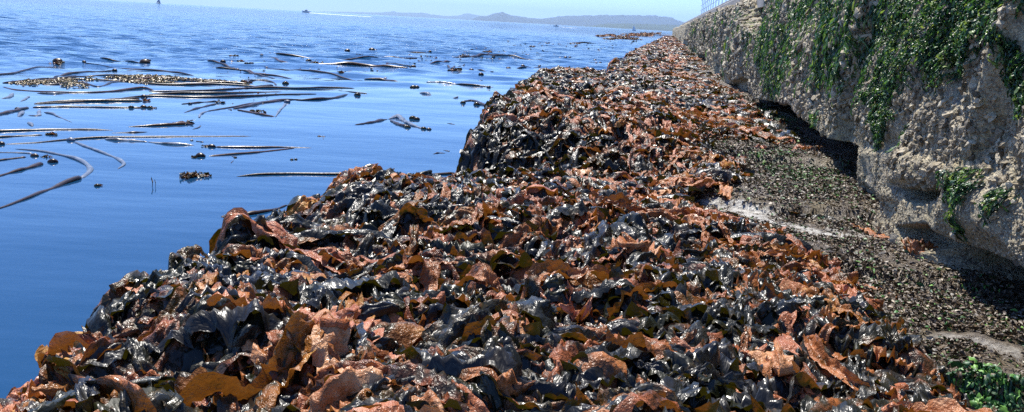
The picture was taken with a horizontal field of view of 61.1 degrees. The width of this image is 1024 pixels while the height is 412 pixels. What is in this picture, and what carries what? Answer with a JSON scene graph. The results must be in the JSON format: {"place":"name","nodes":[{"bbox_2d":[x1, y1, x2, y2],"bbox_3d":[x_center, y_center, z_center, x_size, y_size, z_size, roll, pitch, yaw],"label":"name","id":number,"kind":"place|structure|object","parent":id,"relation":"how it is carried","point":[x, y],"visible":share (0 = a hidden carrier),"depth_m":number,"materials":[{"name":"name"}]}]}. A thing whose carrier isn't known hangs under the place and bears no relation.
{"place":"outdoors","nodes":[
{"label":"outdoors","id":0,"kind":"place"},
{"bbox_2d":[0,0,671,398],"bbox_3d":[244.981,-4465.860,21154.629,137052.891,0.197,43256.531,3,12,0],"label":"sea water","id":1,"kind":"structure","parent":0,"point":[70,252],"depth_m":9.60,"materials":[{"name":"blue liquid"}]},
{"bbox_2d":[0,107,28,114],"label":"bull kelp","id":2,"kind":"object","parent":1,"relation":"on","point":[14,110],"visible":0.91,"depth_m":9.15},
{"bbox_2d":[0,152,31,153],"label":"kelp stipe","id":3,"kind":"object","parent":1,"relation":"on","point":[17,152],"visible":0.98,"depth_m":6.75,"materials":[{"name":"brown plant"}]},
{"bbox_2d":[0,153,51,160],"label":"bull kelp","id":4,"kind":"object","parent":1,"relation":"on","point":[35,155],"visible":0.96,"depth_m":6.62},
{"bbox_2d":[0,66,56,74],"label":"kelp stipe","id":5,"kind":"object","parent":1,"relation":"on","point":[23,70],"visible":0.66,"depth_m":13.95,"materials":[{"name":"plant"}]},
{"bbox_2d":[0,132,57,137],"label":"bull kelp","id":6,"kind":"object","parent":1,"relation":"on","point":[51,133],"visible":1,"depth_m":7.61},
{"bbox_2d":[0,158,57,175],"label":"bull kelp","id":7,"kind":"object","parent":1,"relation":"on","point":[52,160],"visible":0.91,"depth_m":6.20},
{"bbox_2d":[28,110,41,115],"bbox_3d":[-4.968,-0.975,9.121,0.114,0.035,0.503,0,12,-17],"label":"kelp fragment","id":8,"kind":"object","parent":1,"relation":"on","point":[38,112],"visible":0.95,"depth_m":8.97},
{"bbox_2d":[0,149,93,208],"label":"bull kelp","id":9,"kind":"object","parent":1,"relation":"on","point":[90,168],"visible":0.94,"depth_m":5.87},
{"bbox_2d":[0,128,104,131],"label":"kelp stipe","id":10,"kind":"object","parent":1,"relation":"on","point":[5,130],"visible":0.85,"depth_m":7.98,"materials":[{"name":"plant"}]},
{"bbox_2d":[48,58,64,64],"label":"kelp clump","id":11,"kind":"object","parent":1,"relation":"on","point":[58,61],"visible":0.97,"depth_m":16.04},
{"bbox_2d":[44,112,70,121],"bbox_3d":[-4.636,-0.915,8.907,0.063,0.027,0.890,-8,16,-43],"label":"kelp fragment","id":12,"kind":"object","parent":1,"relation":"on","point":[52,113],"visible":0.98,"depth_m":9.02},
{"bbox_2d":[4,86,152,93],"bbox_3d":[-5.724,-1.540,11.571,1.824,0.045,0.926,-4,14,-31],"label":"kelp stipe","id":13,"kind":"object","parent":1,"relation":"on","point":[63,92],"visible":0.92,"depth_m":11.29,"materials":[{"name":"brown plant"}]},
{"bbox_2d":[53,69,116,77],"bbox_3d":[-7.077,-2.184,14.276,0.215,0.072,1.957,4,12,3],"label":"bull kelp","id":14,"kind":"object","parent":1,"relation":"on","point":[66,73],"visible":0.78,"depth_m":14.23},
{"bbox_2d":[36,97,139,103],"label":"kelp stipe","id":15,"kind":"object","parent":1,"relation":"on","point":[83,101],"visible":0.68,"depth_m":10.22,"materials":[{"name":"plant"}]},
{"bbox_2d":[38,98,150,102],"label":"kelp stipe","id":16,"kind":"object","parent":1,"relation":"on","point":[103,100],"visible":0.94,"depth_m":10.45,"materials":[{"name":"plant"}]},
{"bbox_2d":[33,105,156,107],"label":"bull kelp","id":17,"kind":"object","parent":1,"relation":"on","point":[141,106],"visible":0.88,"depth_m":9.89},
{"bbox_2d":[66,137,125,168],"bbox_3d":[-3.308,-0.429,6.948,0.140,0.051,1.539,-7,15,-39],"label":"bull kelp","id":18,"kind":"object","parent":1,"relation":"on","point":[122,161],"visible":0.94,"depth_m":6.99},
{"bbox_2d":[21,77,188,81],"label":"kelp stipe","id":19,"kind":"object","parent":1,"relation":"on","point":[106,79],"visible":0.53,"depth_m":13.27,"materials":[{"name":"plant"}]},
{"bbox_2d":[0,136,239,144],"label":"bull kelp","id":20,"kind":"object","parent":1,"relation":"on","point":[2,143],"visible":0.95,"depth_m":7.74},
{"bbox_2d":[101,57,143,63],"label":"kelp stipe","id":21,"kind":"object","parent":1,"relation":"on","point":[118,61],"visible":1,"depth_m":17.80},
{"bbox_2d":[2,74,251,82],"bbox_3d":[-6.089,-2.005,13.640,3.600,0.067,1.504,-6,15,-38],"label":"kelp stipe","id":22,"kind":"object","parent":1,"relation":"on","point":[99,75],"visible":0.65,"depth_m":13.78,"materials":[{"name":"plant"}]},
{"bbox_2d":[9,74,248,86],"bbox_3d":[-5.956,-1.932,13.319,1.896,0.098,3.350,15,16,43],"label":"drift raft","id":23,"kind":"object","parent":1,"relation":"on","point":[73,82],"visible":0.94,"depth_m":13.32,"materials":[{"name":"plant"}]},
{"bbox_2d":[118,131,142,132],"bbox_3d":[-3.566,-0.686,8.105,0.321,0.024,0.035,-6,15,-37],"label":"kelp fragment","id":24,"kind":"object","parent":1,"relation":"on","point":[131,132],"visible":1,"depth_m":8.11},
{"bbox_2d":[82,60,190,74],"bbox_3d":[-6.744,-2.502,15.780,2.920,0.101,0.298,9,13,26],"label":"drifting frond","id":25,"kind":"object","parent":1,"relation":"on","point":[84,61],"visible":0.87,"depth_m":15.76,"materials":[{"name":"plant"}]},
{"bbox_2d":[139,58,150,62],"bbox_3d":[-7.601,-3.004,17.989,0.213,0.142,1.199,-2,13,-22],"label":"kelp bulb","id":26,"kind":"object","parent":1,"relation":"on","point":[145,60],"visible":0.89,"depth_m":17.48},
{"bbox_2d":[105,138,190,144],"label":"drifting frond","id":27,"kind":"object","parent":1,"relation":"on","point":[168,143],"visible":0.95,"depth_m":7.61,"materials":[{"name":"brown plant"}]},
{"bbox_2d":[43,81,253,86],"bbox_3d":[-5.448,-1.846,13.075,2.970,0.044,0.809,-6,15,-37],"label":"kelp stipe","id":28,"kind":"object","parent":1,"relation":"on","point":[159,83],"visible":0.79,"depth_m":13.10,"materials":[{"name":"plant"}]},
{"bbox_2d":[129,120,194,126],"bbox_3d":[-3.518,-0.820,8.728,0.155,0.066,0.690,13,15,38],"label":"bull kelp","id":29,"kind":"object","parent":1,"relation":"on","point":[187,122],"visible":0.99,"depth_m":8.74},
{"bbox_2d":[179,170,211,178],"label":"kelp clump","id":30,"kind":"object","parent":1,"relation":"on","point":[188,175],"visible":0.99,"depth_m":6.18,"materials":[{"name":"plant"}]},
{"bbox_2d":[184,103,216,112],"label":"kelp stipe","id":31,"kind":"object","parent":1,"relation":"on","point":[200,107],"visible":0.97,"depth_m":10.37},
{"bbox_2d":[182,100,224,103],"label":"kelp stipe","id":32,"kind":"object","parent":1,"relation":"on","point":[202,102],"visible":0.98,"depth_m":10.97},
{"bbox_2d":[175,81,243,83],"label":"kelp stipe","id":33,"kind":"object","parent":1,"relation":"on","point":[214,82],"visible":0.56,"depth_m":13.74,"materials":[{"name":"plant"}]},
{"bbox_2d":[150,84,271,91],"bbox_3d":[-4.306,-1.748,12.943,0.334,0.053,2.363,10,14,28],"label":"kelp stipe","id":34,"kind":"object","parent":1,"relation":"on","point":[206,89],"visible":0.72,"depth_m":12.52,"materials":[{"name":"plant"}]},
{"bbox_2d":[149,91,279,94],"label":"kelp stipe","id":35,"kind":"object","parent":1,"relation":"on","point":[189,92],"visible":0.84,"depth_m":12.06,"materials":[{"name":"plant"}]},
{"bbox_2d":[123,93,311,97],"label":"kelp stipe","id":36,"kind":"object","parent":1,"relation":"on","point":[184,96],"visible":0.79,"depth_m":11.55,"materials":[{"name":"plant"}]},
{"bbox_2d":[207,60,244,68],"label":"kelp stipe","id":37,"kind":"object","parent":1,"relation":"on","point":[224,64],"visible":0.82,"depth_m":18.47,"materials":[{"name":"plant"}]},
{"bbox_2d":[198,100,278,117],"bbox_3d":[-3.365,-1.194,10.575,0.219,0.046,2.239,5,12,7],"label":"bull kelp","id":38,"kind":"object","parent":1,"relation":"on","point":[201,113],"visible":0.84,"depth_m":10.72},
{"bbox_2d":[191,148,292,157],"bbox_3d":[-2.250,-0.455,7.342,0.090,0.056,0.997,13,16,40],"label":"bull kelp","id":39,"kind":"object","parent":1,"relation":"on","point":[199,155],"visible":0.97,"depth_m":7.22},
{"bbox_2d":[216,62,274,78],"bbox_3d":[-5.295,-2.665,16.925,0.923,0.094,3.890,-2,13,-23],"label":"kelp stipe","id":40,"kind":"object","parent":1,"relation":"on","point":[245,70],"visible":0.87,"depth_m":16.59,"materials":[{"name":"plant"}]},
{"bbox_2d":[221,205,286,217],"bbox_3d":[-1.515,0.035,5.221,0.119,0.037,0.511,11,14,34],"label":"bull kelp","id":41,"kind":"object","parent":1,"relation":"on","point":[253,212],"visible":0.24,"depth_m":5.21},
{"bbox_2d":[201,144,307,147],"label":"bull kelp","id":42,"kind":"object","parent":1,"relation":"on","point":[211,145],"visible":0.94,"depth_m":7.60},
{"bbox_2d":[238,109,274,116],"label":"bull kelp","id":43,"kind":"object","parent":1,"relation":"on","point":[254,111],"visible":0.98,"depth_m":10.20},
{"bbox_2d":[247,79,276,84],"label":"drifting frond","id":44,"kind":"object","parent":1,"relation":"on","point":[261,80],"visible":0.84,"depth_m":14.55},
{"bbox_2d":[233,99,298,108],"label":"kelp stipe","id":45,"kind":"object","parent":1,"relation":"on","point":[261,102],"visible":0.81,"depth_m":11.14,"materials":[{"name":"plant"}]},
{"bbox_2d":[248,70,290,78],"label":"drifting frond","id":46,"kind":"object","parent":1,"relation":"on","point":[268,74],"visible":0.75,"depth_m":16.10,"materials":[{"name":"brown plant"}]},
{"bbox_2d":[275,103,285,116],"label":"drifting frond","id":47,"kind":"object","parent":1,"relation":"on","point":[281,108],"visible":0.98,"depth_m":10.63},
{"bbox_2d":[243,86,348,88],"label":"bull kelp","id":48,"kind":"object","parent":1,"relation":"on","point":[291,87],"visible":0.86,"depth_m":13.70,"materials":[{"name":"brown plant"}]},
{"bbox_2d":[264,66,354,80],"bbox_3d":[-3.870,-2.696,17.433,3.375,0.146,0.521,13,16,40],"label":"kelp stipe","id":49,"kind":"object","parent":1,"relation":"on","point":[341,71],"visible":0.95,"depth_m":17.24,"materials":[{"name":"brown plant"}]},
{"bbox_2d":[213,57,425,109],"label":"drift scraps","id":50,"kind":"object","parent":1,"relation":"on","point":[300,68],"visible":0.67,"depth_m":18.77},
{"bbox_2d":[296,94,347,100],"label":"drifting frond","id":51,"kind":"object","parent":1,"relation":"on","point":[323,98],"visible":0.91,"depth_m":12.16,"materials":[{"name":"plant"}]},
{"bbox_2d":[260,52,416,59],"bbox_3d":[-4.608,-4.081,23.848,4.601,0.148,2.161,-1,13,-20],"label":"bull kelp","id":52,"kind":"object","parent":1,"relation":"on","point":[323,57],"visible":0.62,"depth_m":23.39,"materials":[{"name":"brown plant"}]},
{"bbox_2d":[271,57,406,67],"bbox_3d":[-4.344,-3.322,20.331,3.810,0.193,1.100,9,13,24],"label":"kelp stipe","id":53,"kind":"object","parent":1,"relation":"on","point":[351,63],"visible":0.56,"depth_m":20.18,"materials":[{"name":"brown plant"}]},
{"bbox_2d":[237,172,454,176],"bbox_3d":[-1.224,-0.237,6.596,1.659,0.032,0.101,-1,13,-19],"label":"kelp stipe","id":54,"kind":"object","parent":1,"relation":"on","point":[316,173],"visible":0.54,"depth_m":6.50,"materials":[{"name":"plant"}]},
{"bbox_2d":[338,90,366,95],"bbox_3d":[-2.405,-1.747,13.402,0.312,0.072,0.773,-4,14,-30],"label":"kelp bulb","id":55,"kind":"object","parent":1,"relation":"on","point":[357,94],"visible":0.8,"depth_m":13.43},
{"bbox_2d":[355,119,386,124],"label":"drifting frond","id":56,"kind":"object","parent":1,"relation":"on","point":[377,120],"visible":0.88,"depth_m":9.85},
{"bbox_2d":[365,77,397,81],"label":"drifting frond","id":57,"kind":"object","parent":1,"relation":"on","point":[384,79],"visible":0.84,"depth_m":16.70,"materials":[{"name":"brown plant"}]},
{"bbox_2d":[389,114,431,129],"bbox_3d":[-1.245,-0.964,9.998,0.275,0.068,1.196,-2,13,-24],"label":"bull kelp","id":58,"kind":"object","parent":1,"relation":"on","point":[401,118],"visible":0.89,"depth_m":9.84},
{"bbox_2d":[409,116,419,119],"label":"kelp clump","id":59,"kind":"object","parent":1,"relation":"on","point":[414,117],"visible":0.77,"depth_m":10.41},
{"bbox_2d":[447,64,464,72],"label":"kelp clump","id":60,"kind":"object","parent":1,"relation":"on","point":[455,69],"visible":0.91,"depth_m":20.78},
{"bbox_2d":[427,81,490,86],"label":"drifting frond","id":61,"kind":"object","parent":1,"relation":"on","point":[461,83],"visible":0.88,"depth_m":16.39,"materials":[{"name":"brown plant"}]},
{"bbox_2d":[454,96,484,104],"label":"bull kelp","id":62,"kind":"object","parent":1,"relation":"on","point":[477,102],"visible":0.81,"depth_m":12.71},
{"bbox_2d":[454,50,507,57],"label":"kelp stipe","id":63,"kind":"object","parent":1,"relation":"on","point":[477,55],"visible":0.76,"depth_m":29.37,"materials":[{"name":"brown plant"}]},
{"bbox_2d":[409,40,636,60],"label":"drift scraps","id":64,"kind":"object","parent":1,"relation":"on","point":[522,51],"visible":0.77,"depth_m":36.46,"materials":[{"name":"plant"}]},
{"bbox_2d":[511,53,538,59],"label":"kelp stipe","id":65,"kind":"object","parent":1,"relation":"on","point":[524,58],"visible":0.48,"depth_m":29.90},
{"bbox_2d":[603,36,641,40],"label":"kelp mat","id":66,"kind":"object","parent":1,"relation":"on","point":[623,37],"visible":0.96,"depth_m":98.34,"materials":[{"name":"plant"}]},
{"bbox_2d":[596,32,661,36],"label":"kelp mat","id":67,"kind":"object","parent":1,"relation":"on","point":[644,34],"visible":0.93,"depth_m":157.01,"materials":[{"name":"plant"}]},
{"bbox_2d":[315,11,478,19],"bbox_3d":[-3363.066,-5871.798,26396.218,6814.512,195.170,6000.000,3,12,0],"label":"mountains","id":68,"kind":"structure","parent":0,"point":[467,16],"depth_m":24264.42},
{"bbox_2d":[115,0,727,21],"label":"sky","id":69,"kind":"structure","parent":0,"point":[680,10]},
{"bbox_2d":[472,12,684,25],"bbox_3d":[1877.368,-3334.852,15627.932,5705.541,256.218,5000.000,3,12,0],"label":"distant hills","id":70,"kind":"structure","parent":0,"point":[586,20],"depth_m":13994.75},
{"bbox_2d":[569,23,679,30],"bbox_3d":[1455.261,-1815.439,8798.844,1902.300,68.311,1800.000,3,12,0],"label":"wooded shore","id":71,"kind":"structure","parent":0,"point":[664,27],"depth_m":8158.70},
{"bbox_2d":[611,34,1023,409],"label":"rock ledge","id":72,"kind":"object","parent":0,"point":[848,151],"visible":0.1,"depth_m":4.80,"materials":[{"name":"stone"}]},
{"bbox_2d":[0,36,991,411],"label":"kelp heap","id":73,"kind":"object","parent":72,"relation":"on","point":[686,318],"visible":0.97,"depth_m":2.38,"materials":[{"name":"plant"}]},
{"bbox_2d":[13,396,45,411],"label":"seaweed frond","id":74,"kind":"object","parent":73,"relation":"on","point":[32,404],"visible":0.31,"depth_m":1.65,"materials":[{"name":"plant"}]},
{"bbox_2d":[89,370,96,379],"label":"seaweed frond","id":75,"kind":"object","parent":73,"relation":"on","point":[93,374],"visible":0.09,"depth_m":1.77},
{"bbox_2d":[125,303,157,316],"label":"seaweed frond","id":76,"kind":"object","parent":73,"relation":"on","point":[140,311],"visible":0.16,"depth_m":2.04,"materials":[{"name":"plant"}]},
{"bbox_2d":[130,376,183,411],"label":"seaweed frond","id":77,"kind":"object","parent":73,"relation":"on","point":[176,400],"visible":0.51,"depth_m":1.54,"materials":[{"name":"plant"}]},
{"bbox_2d":[155,281,213,305],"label":"seaweed frond","id":78,"kind":"object","parent":73,"relation":"on","point":[170,293],"visible":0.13,"depth_m":2.06,"materials":[{"name":"plant"}]},
{"bbox_2d":[263,258,276,272],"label":"seaweed frond","id":79,"kind":"object","parent":73,"relation":"on","point":[267,262],"visible":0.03,"depth_m":2.56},
{"bbox_2d":[277,358,280,373],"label":"kelp stalk","id":80,"kind":"object","parent":73,"relation":"on","point":[279,363],"visible":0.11,"depth_m":1.73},
{"bbox_2d":[313,303,383,342],"bbox_3d":[-0.404,0.275,2.083,0.201,0.219,0.597,1,12,-12],"label":"seaweed frond","id":81,"kind":"object","parent":73,"relation":"on","point":[353,311],"visible":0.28,"depth_m":1.94,"materials":[{"name":"plant"}]},
{"bbox_2d":[325,393,378,411],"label":"seaweed frond","id":82,"kind":"object","parent":73,"relation":"on","point":[336,406],"visible":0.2,"depth_m":1.56,"materials":[{"name":"plant"}]},
{"bbox_2d":[361,195,397,220],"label":"seaweed frond","id":83,"kind":"object","parent":73,"relation":"on","point":[384,209],"visible":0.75,"depth_m":3.48,"materials":[{"name":"plant"}]},
{"bbox_2d":[378,350,401,361],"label":"seaweed frond","id":84,"kind":"object","parent":73,"relation":"on","point":[392,356],"visible":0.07,"depth_m":1.89,"materials":[{"name":"plant"}]},
{"bbox_2d":[399,202,433,223],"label":"seaweed frond","id":85,"kind":"object","parent":73,"relation":"on","point":[421,213],"visible":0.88,"depth_m":3.36,"materials":[{"name":"plant"}]},
{"bbox_2d":[439,277,480,306],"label":"seaweed frond","id":86,"kind":"object","parent":73,"relation":"on","point":[463,297],"visible":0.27,"depth_m":2.32,"materials":[{"name":"plant"}]},
{"bbox_2d":[486,289,526,325],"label":"seaweed frond","id":87,"kind":"object","parent":73,"relation":"on","point":[498,309],"visible":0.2,"depth_m":2.04,"materials":[{"name":"plant"}]},
{"bbox_2d":[482,369,535,410],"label":"seaweed frond","id":88,"kind":"object","parent":73,"relation":"on","point":[507,379],"visible":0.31,"depth_m":1.66,"materials":[{"name":"plant"}]},
{"bbox_2d":[500,303,525,333],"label":"seaweed frond","id":89,"kind":"object","parent":73,"relation":"on","point":[521,324],"visible":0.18,"depth_m":1.93,"materials":[{"name":"plant"}]},
{"bbox_2d":[516,296,560,331],"bbox_3d":[0.081,0.295,2.167,0.154,0.164,0.244,3,12,0],"label":"seaweed frond","id":90,"kind":"object","parent":73,"relation":"on","point":[537,309],"visible":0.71,"depth_m":2.09,"materials":[{"name":"plant"}]},
{"bbox_2d":[539,280,592,323],"bbox_3d":[0.140,0.277,2.292,0.148,0.144,0.111,3,12,0],"label":"seaweed frond","id":91,"kind":"object","parent":73,"relation":"on","point":[581,315],"visible":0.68,"depth_m":2.28,"materials":[{"name":"plant"}]},
{"bbox_2d":[591,156,628,173],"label":"seaweed frond","id":92,"kind":"object","parent":73,"relation":"on","point":[614,166],"visible":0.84,"depth_m":6.14,"materials":[{"name":"plant"}]},
{"bbox_2d":[609,232,661,260],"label":"seaweed frond","id":93,"kind":"object","parent":73,"relation":"on","point":[627,240],"visible":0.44,"depth_m":3.01,"materials":[{"name":"plant"}]},
{"bbox_2d":[716,180,732,198],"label":"seaweed frond","id":94,"kind":"object","parent":73,"relation":"on","point":[726,190],"visible":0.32,"depth_m":5.08,"materials":[{"name":"plant"}]},
{"bbox_2d":[739,364,755,380],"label":"seaweed frond","id":95,"kind":"object","parent":73,"relation":"on","point":[749,375],"visible":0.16,"depth_m":2.08,"materials":[{"name":"plant"}]},
{"bbox_2d":[748,336,799,384],"bbox_3d":[0.675,0.381,2.261,0.120,0.144,0.467,6,12,14],"label":"seaweed frond","id":96,"kind":"object","parent":73,"relation":"on","point":[777,361],"visible":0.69,"depth_m":2.08,"materials":[{"name":"plant"}]},
{"bbox_2d":[771,298,805,323],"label":"seaweed frond","id":97,"kind":"object","parent":73,"relation":"on","point":[792,305],"visible":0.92,"depth_m":2.55,"materials":[{"name":"plant"}]},
{"bbox_2d":[820,304,860,328],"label":"seaweed frond","id":98,"kind":"object","parent":73,"relation":"on","point":[830,315],"visible":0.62,"depth_m":2.53,"materials":[{"name":"plant"}]},
{"bbox_2d":[808,309,897,349],"bbox_3d":[1.033,0.368,2.565,0.324,0.133,0.282,3,12,0],"label":"seaweed frond","id":99,"kind":"object","parent":73,"relation":"on","point":[864,334],"visible":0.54,"depth_m":2.47,"materials":[{"name":"plant"}]},
{"bbox_2d":[833,283,874,307],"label":"seaweed frond","id":100,"kind":"object","parent":73,"relation":"on","point":[847,289],"visible":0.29,"depth_m":3.00,"materials":[{"name":"plant"}]},
{"bbox_2d":[870,315,934,353],"bbox_3d":[1.090,0.377,2.452,0.196,0.119,0.121,-2,13,-23],"label":"seaweed frond","id":101,"kind":"object","parent":73,"relation":"on","point":[903,341],"visible":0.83,"depth_m":2.44,"materials":[{"name":"plant"}]},
{"bbox_2d":[873,346,946,384],"bbox_3d":[1.099,0.436,2.397,0.201,0.116,0.091,6,12,15],"label":"seaweed frond","id":102,"kind":"object","parent":73,"relation":"on","point":[879,352],"visible":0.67,"depth_m":2.37,"materials":[{"name":"plant"}]},
{"bbox_2d":[944,357,1023,411],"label":"green weed","id":103,"kind":"object","parent":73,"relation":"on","point":[991,374],"visible":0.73,"depth_m":2.34,"materials":[{"name":"plant"}]},
{"bbox_2d":[788,210,839,222],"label":"seaweed frond","id":104,"kind":"object","parent":72,"relation":"on","point":[826,217],"visible":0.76,"depth_m":4.78,"materials":[{"name":"plant"}]},
{"bbox_2d":[672,0,1023,280],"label":"breakwater wall","id":105,"kind":"structure","parent":72,"relation":"on","point":[951,252],"depth_m":3.74,"materials":[{"name":"stone"}]},
{"bbox_2d":[681,0,764,24],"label":"concrete walkway","id":106,"kind":"structure","parent":105,"relation":"on","point":[760,4],"depth_m":27.42,"materials":[{"name":"concrete"}]},
{"bbox_2d":[701,0,726,13],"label":"railing","id":107,"kind":"object","parent":106,"relation":"on","point":[702,5],"visible":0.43,"depth_m":45.57,"materials":[{"name":"grey"}]},
{"bbox_2d":[686,0,1023,279],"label":"barnacle crust","id":108,"kind":"object","parent":105,"relation":"attached to","point":[913,98],"visible":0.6,"depth_m":4.38},
{"bbox_2d":[687,0,1023,242],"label":"sea lettuce","id":109,"kind":"object","parent":105,"relation":"attached to","point":[966,13],"visible":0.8,"depth_m":4.90,"materials":[{"name":"plant"}]},
{"bbox_2d":[689,92,1023,411],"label":"turf algae","id":110,"kind":"object","parent":72,"relation":"on","point":[974,320],"visible":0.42,"depth_m":3.66,"materials":[{"name":"plant"}]},
{"bbox_2d":[852,223,889,238],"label":"seaweed frond","id":111,"kind":"object","parent":72,"relation":"on","point":[871,232],"visible":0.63,"depth_m":4.40,"materials":[{"name":"plant"}]},
{"bbox_2d":[863,284,898,299],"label":"seaweed frond","id":112,"kind":"object","parent":72,"relation":"on","point":[874,288],"visible":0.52,"depth_m":3.44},
{"bbox_2d":[900,237,937,254],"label":"seaweed frond","id":113,"kind":"object","parent":72,"relation":"on","point":[914,244],"visible":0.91,"depth_m":3.87,"materials":[{"name":"plant"}]}
]}

